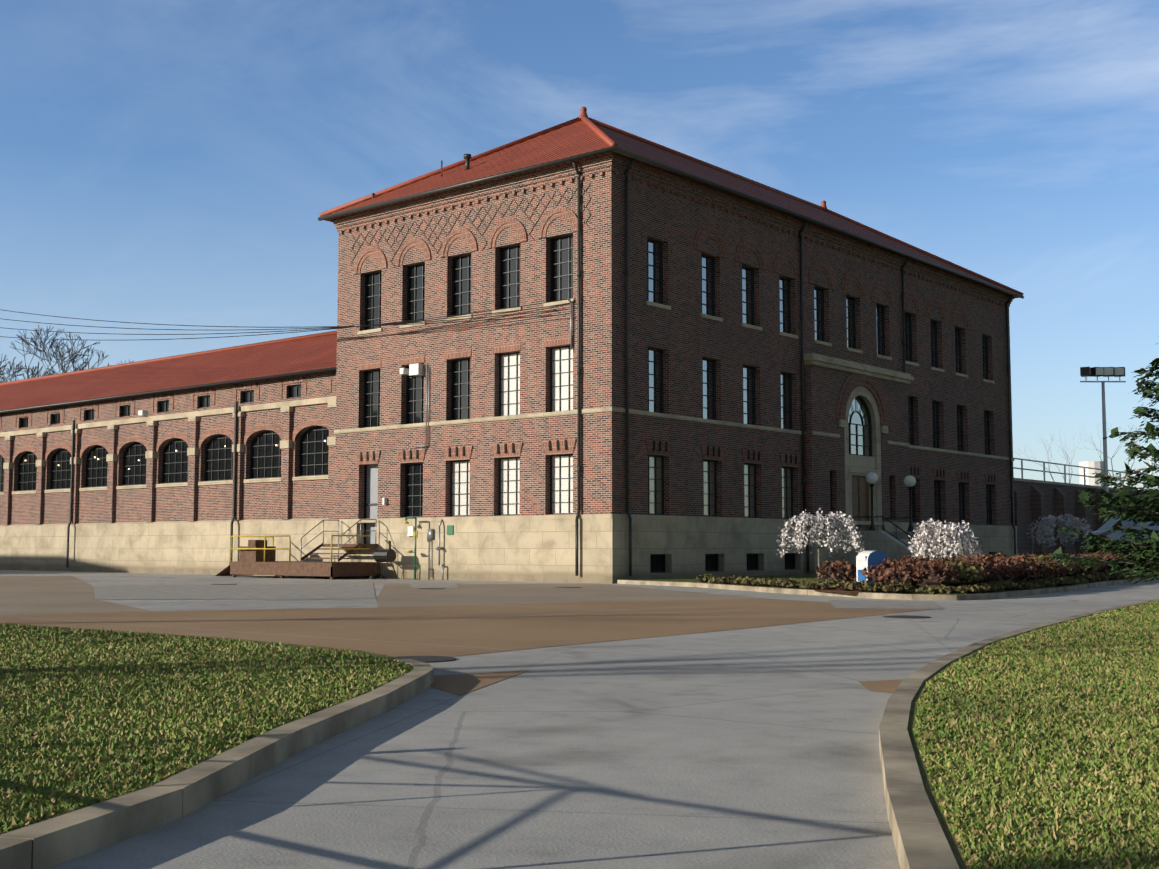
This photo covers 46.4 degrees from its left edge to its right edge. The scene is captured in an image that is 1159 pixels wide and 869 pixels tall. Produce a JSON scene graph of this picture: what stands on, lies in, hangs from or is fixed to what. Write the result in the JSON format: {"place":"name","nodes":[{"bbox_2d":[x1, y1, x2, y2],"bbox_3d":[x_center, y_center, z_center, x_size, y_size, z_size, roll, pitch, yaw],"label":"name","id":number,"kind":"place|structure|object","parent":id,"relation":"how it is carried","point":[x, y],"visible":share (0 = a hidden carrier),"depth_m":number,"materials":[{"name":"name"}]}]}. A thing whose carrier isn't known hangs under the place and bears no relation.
{"place":"outdoors","nodes":[
{"label":"outdoors","id":0,"kind":"place"},
{"bbox_2d":[0,371,335,524],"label":"wing brick walls","id":1,"kind":"structure","parent":0,"point":[286,497],"depth_m":64.97,"materials":[{"name":"brown brick"}]},
{"bbox_2d":[138,410,147,416],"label":"wing security floodlights","id":2,"kind":"object","parent":1,"relation":"attached to","point":[144,413],"visible":0.88,"depth_m":65.99,"materials":[{"name":"white metal"}]},
{"bbox_2d":[0,384,328,491],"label":"window frames","id":3,"kind":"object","parent":1,"relation":"in","point":[182,451],"visible":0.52,"depth_m":64.94,"materials":[{"name":"black metal"}]},
{"bbox_2d":[0,386,328,490],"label":"window glass","id":4,"kind":"object","parent":3,"relation":"in","point":[311,445],"visible":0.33,"depth_m":64.60,"materials":[{"name":"black glass"}]},
{"bbox_2d":[0,334,336,410],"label":"tile roof","id":5,"kind":"structure","parent":1,"relation":"on","point":[314,353],"depth_m":72.35,"materials":[{"name":"red tile"}]},
{"bbox_2d":[0,330,336,385],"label":"roof ridge","id":6,"kind":"structure","parent":5,"relation":"on","point":[188,355],"depth_m":78.29,"materials":[{"name":"red tile"}]},
{"bbox_2d":[0,371,336,462],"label":"brick arches","id":7,"kind":"structure","parent":1,"relation":"attached to","point":[247,435],"depth_m":65.42,"materials":[{"name":"red brick"}]},
{"bbox_2d":[0,367,336,412],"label":"wing gutter","id":8,"kind":"object","parent":1,"relation":"attached to","point":[187,388],"depth_m":66.45,"materials":[{"name":"metal"}]},
{"bbox_2d":[16,373,332,567],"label":"gutters and downspouts","id":9,"kind":"object","parent":1,"relation":"attached to","point":[234,476],"visible":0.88,"depth_m":65.53,"materials":[{"name":"brown metal"}]},
{"bbox_2d":[0,570,1158,868],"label":"pavement","id":10,"kind":"structure","parent":0,"point":[752,748],"depth_m":7.97,"materials":[{"name":"concrete"}]},
{"bbox_2d":[0,396,335,576],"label":"stone base","id":11,"kind":"object","parent":10,"relation":"on","point":[192,547],"visible":0.67,"depth_m":64.96,"materials":[{"name":"beige stone"}]},
{"bbox_2d":[215,540,379,579],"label":"loading platform","id":12,"kind":"structure","parent":10,"relation":"on","point":[250,562],"depth_m":54.22,"materials":[{"name":"brown wood"}]},
{"bbox_2d":[230,535,369,562],"bbox_3d":[-11.383,4.659,55.220,6.480,1.078,2.190,-4,-6,40],"label":"railing","id":13,"kind":"object","parent":12,"relation":"on","point":[272,536],"visible":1,"depth_m":54.53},
{"bbox_2d":[300,519,376,561],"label":"dock stair handrails","id":14,"kind":"object","parent":12,"relation":"on","point":[338,533],"visible":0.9,"depth_m":54.22,"materials":[{"name":"silver metal"}]},
{"bbox_2d":[366,541,395,579],"bbox_3d":[-7.767,4.910,52.876,1.239,1.510,0.720,-4,-6,40],"label":"barbecue grill","id":15,"kind":"object","parent":10,"relation":"on","point":[385,555],"visible":0.98,"depth_m":52.58,"materials":[{"name":"black metal"}]},
{"bbox_2d":[405,517,420,579],"bbox_3d":[-6.454,4.401,52.344,0.861,2.415,0.247,-4,-6,40],"label":"pipe","id":16,"kind":"object","parent":10,"relation":"on","point":[415,565],"visible":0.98,"depth_m":52.20,"materials":[{"name":"grey metal"}]},
{"bbox_2d":[403,521,417,552],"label":"gas meter fittings","id":17,"kind":"object","parent":16,"relation":"attached to","point":[407,522],"visible":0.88,"depth_m":52.33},
{"bbox_2d":[0,576,942,694],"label":"pavement aggregate patches","id":18,"kind":"object","parent":10,"relation":"on","point":[451,619],"visible":0.81,"depth_m":25.13,"materials":[{"name":"brown concrete"}]},
{"bbox_2d":[211,584,930,662],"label":"manhole covers","id":19,"kind":"object","parent":10,"relation":"on","point":[429,659],"visible":0.81,"depth_m":15.39,"materials":[{"name":"metal"}]},
{"bbox_2d":[0,577,1158,868],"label":"kerbs","id":20,"kind":"structure","parent":10,"relation":"on","point":[920,839],"depth_m":6.79,"materials":[{"name":"concrete"}]},
{"bbox_2d":[331,153,1014,543],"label":"block brick walls","id":21,"kind":"structure","parent":10,"relation":"on","point":[683,335],"depth_m":53.20,"materials":[{"name":"brown brick"}]},
{"bbox_2d":[0,299,567,339],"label":"overhead power lines","id":22,"kind":"object","parent":21,"relation":"attached to","point":[383,324],"visible":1,"depth_m":56.41,"materials":[{"name":"black rubber"}]},
{"bbox_2d":[382,363,423,535],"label":"electrical boxes","id":23,"kind":"object","parent":21,"relation":"attached to","point":[417,369],"depth_m":53.39,"materials":[{"name":"white paint"}]},
{"bbox_2d":[414,298,571,579],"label":"conduit pipes","id":24,"kind":"object","parent":21,"relation":"attached to","point":[431,536],"visible":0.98,"depth_m":52.25,"materials":[{"name":"silver metal"}]},
{"bbox_2d":[318,146,1023,575],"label":"gutters and downspouts","id":25,"kind":"object","parent":21,"relation":"attached to","point":[590,154],"visible":0.9,"depth_m":51.40,"materials":[{"name":"grey paint"}]},
{"bbox_2d":[325,120,1018,297],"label":"tile roof","id":26,"kind":"structure","parent":21,"relation":"on","point":[579,137],"depth_m":55.96,"materials":[{"name":"red tile"}]},
{"bbox_2d":[319,107,1022,294],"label":"block roof ridge caps","id":27,"kind":"object","parent":26,"relation":"on","point":[589,122],"visible":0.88,"depth_m":59.48,"materials":[{"name":"tile"}]},
{"bbox_2d":[340,171,1004,484],"bbox_3d":[9.880,-3.380,59.613,13.444,9.970,38.164,-9,-10,62],"label":"decorative brickwork","id":28,"kind":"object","parent":21,"relation":"attached to","point":[852,382],"depth_m":54.21,"materials":[{"name":"red brick"}]},
{"bbox_2d":[363,234,993,572],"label":"window frames","id":29,"kind":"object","parent":21,"relation":"in","point":[569,371],"visible":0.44,"depth_m":52.98,"materials":[{"name":"black metal"}]},
{"bbox_2d":[365,236,991,571],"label":"window panes","id":30,"kind":"structure","parent":29,"relation":"in","point":[372,488],"depth_m":52.73,"materials":[{"name":"black glass"}]},
{"bbox_2d":[331,298,1017,583],"bbox_3d":[9.988,1.102,59.334,13.768,10.150,38.658,-9,-10,62],"label":"stone trim","id":31,"kind":"object","parent":10,"relation":"on","point":[532,548],"visible":0.71,"depth_m":51.52,"materials":[{"name":"stone"}]},
{"bbox_2d":[447,525,452,534],"bbox_3d":[-4.950,3.656,51.733,0.320,0.360,0.035,-4,-6,40],"label":"green wall sign","id":32,"kind":"object","parent":31,"relation":"attached to","point":[449,529],"visible":1,"depth_m":51.71,"materials":[{"name":"green"}]},
{"bbox_2d":[852,475,868,530],"bbox_3d":[12.437,3.259,60.354,0.090,2.820,1.900,-4,-6,40],"label":"door","id":33,"kind":"structure","parent":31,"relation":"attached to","point":[860,504],"depth_m":60.47,"materials":[{"name":"brown wood"}]},
{"bbox_2d":[854,484,960,557],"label":"entrance railings and lamp posts","id":34,"kind":"object","parent":10,"relation":"on","point":[872,527],"visible":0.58,"depth_m":57.95,"materials":[{"name":"black metal"}]},
{"bbox_2d":[865,472,915,486],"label":"globe lamps","id":35,"kind":"object","parent":34,"relation":"attached to","point":[872,478],"visible":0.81,"depth_m":57.98,"materials":[{"name":"white glass"}]},
{"bbox_2d":[1014,481,1153,556],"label":"background wall","id":36,"kind":"structure","parent":10,"relation":"on","point":[1033,502],"depth_m":80.39,"materials":[{"name":"grey concrete"}]},
{"bbox_2d":[1014,478,1140,492],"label":"wall coping","id":37,"kind":"object","parent":36,"relation":"on","point":[1057,483],"depth_m":82.04,"materials":[{"name":"beige concrete"}]},
{"bbox_2d":[1013,458,1152,488],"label":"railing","id":38,"kind":"object","parent":36,"relation":"on","point":[1086,468],"visible":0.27,"depth_m":100.21,"materials":[{"name":"grey metal"}]},
{"bbox_2d":[1080,376,1125,522],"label":"floodlight pole","id":39,"kind":"object","parent":10,"relation":"on","point":[1105,463],"visible":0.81,"depth_m":68.25,"materials":[{"name":"grey metal"}]},
{"bbox_2d":[1080,367,1124,376],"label":"floodlight mast heads","id":40,"kind":"object","parent":39,"relation":"attached to","point":[1102,371],"visible":0.94,"depth_m":68.34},
{"bbox_2d":[0,574,1158,868],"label":"grass blades","id":41,"kind":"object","parent":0,"point":[950,838],"visible":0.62,"depth_m":8.54,"materials":[{"name":"green plant"}]},
{"bbox_2d":[817,590,907,591],"bbox_3d":[7.138,3.987,34.490,2.202,0.001,1.893,-18,-19,75],"label":"drop box mulch pad","id":42,"kind":"object","parent":41,"relation":"on","point":[848,591],"visible":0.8,"depth_m":33.98,"materials":[{"name":"brown soil"}]},
{"bbox_2d":[856,551,886,583],"bbox_3d":[7.486,3.499,34.697,0.600,1.038,0.590,-15,-16,72],"label":"drop box","id":43,"kind":"object","parent":41,"relation":"on","point":[864,559],"visible":0.46,"depth_m":34.48,"materials":[{"name":"white paint"}]},
{"bbox_2d":[696,570,1158,593],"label":"ground cover","id":44,"kind":"object","parent":41,"relation":"on","point":[1034,583],"depth_m":35.48,"materials":[{"name":"green plant"}]},
{"bbox_2d":[776,508,1092,577],"bbox_3d":[18.317,4.535,58.096,8.044,2.862,29.366,-4,-6,40],"label":"weeping cherry","id":45,"kind":"object","parent":41,"relation":"on","point":[808,532],"depth_m":48.39,"materials":[{"name":"white plant"}]},
{"bbox_2d":[814,550,1158,588],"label":"barberry hedge","id":46,"kind":"object","parent":41,"relation":"on","point":[1016,562],"depth_m":35.16,"materials":[{"name":"red plant"}]},
{"bbox_2d":[1048,336,1158,583],"bbox_3d":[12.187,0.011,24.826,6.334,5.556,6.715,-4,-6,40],"label":"evergreen tree","id":47,"kind":"object","parent":41,"relation":"on","point":[1123,499],"visible":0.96,"depth_m":24.98,"materials":[{"name":"green plant"}]},
{"bbox_2d":[1092,551,1158,572],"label":"hedge","id":48,"kind":"object","parent":41,"relation":"on","point":[1111,555],"depth_m":47.08,"materials":[{"name":"plant"}]},
{"bbox_2d":[0,0,1158,489],"label":"sky","id":49,"kind":"structure","parent":0,"point":[174,163],"materials":[{"name":"blue"}]},
{"bbox_2d":[844,531,960,571],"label":"stone entrance steps","id":50,"kind":"structure","parent":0,"point":[887,544],"depth_m":57.51,"materials":[{"name":"grey stone"}]},
{"bbox_2d":[1031,525,1033,556],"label":"basin wall service door","id":51,"kind":"structure","parent":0,"point":[1032,542],"depth_m":78.09,"materials":[{"name":"grey metal"}]},
{"bbox_2d":[1074,534,1086,545],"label":"suv grille lamps","id":52,"kind":"object","parent":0,"point":[1080,542],"visible":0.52,"depth_m":60.43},
{"bbox_2d":[1086,544,1110,553],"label":"parked suv wheels","id":53,"kind":"object","parent":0,"point":[1091,551],"visible":0.04,"depth_m":61.20,"materials":[{"name":"black rubber"}]},
{"bbox_2d":[1075,516,1158,546],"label":"parked suv","id":54,"kind":"object","parent":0,"point":[1110,523],"visible":0.42,"depth_m":59.63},
{"label":"ground","id":55,"kind":"structure","parent":0,"visible":0},
{"bbox_2d":[0,325,133,382],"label":"bare trees","id":56,"kind":"object","parent":55,"relation":"on","point":[53,342],"visible":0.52,"depth_m":133.69,"materials":[{"name":"brown plant"}]},
{"bbox_2d":[1017,422,1158,488],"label":"bare trees","id":57,"kind":"object","parent":55,"relation":"on","point":[1093,449],"visible":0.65,"depth_m":165.92,"materials":[{"name":"brown plant"}]}
]}

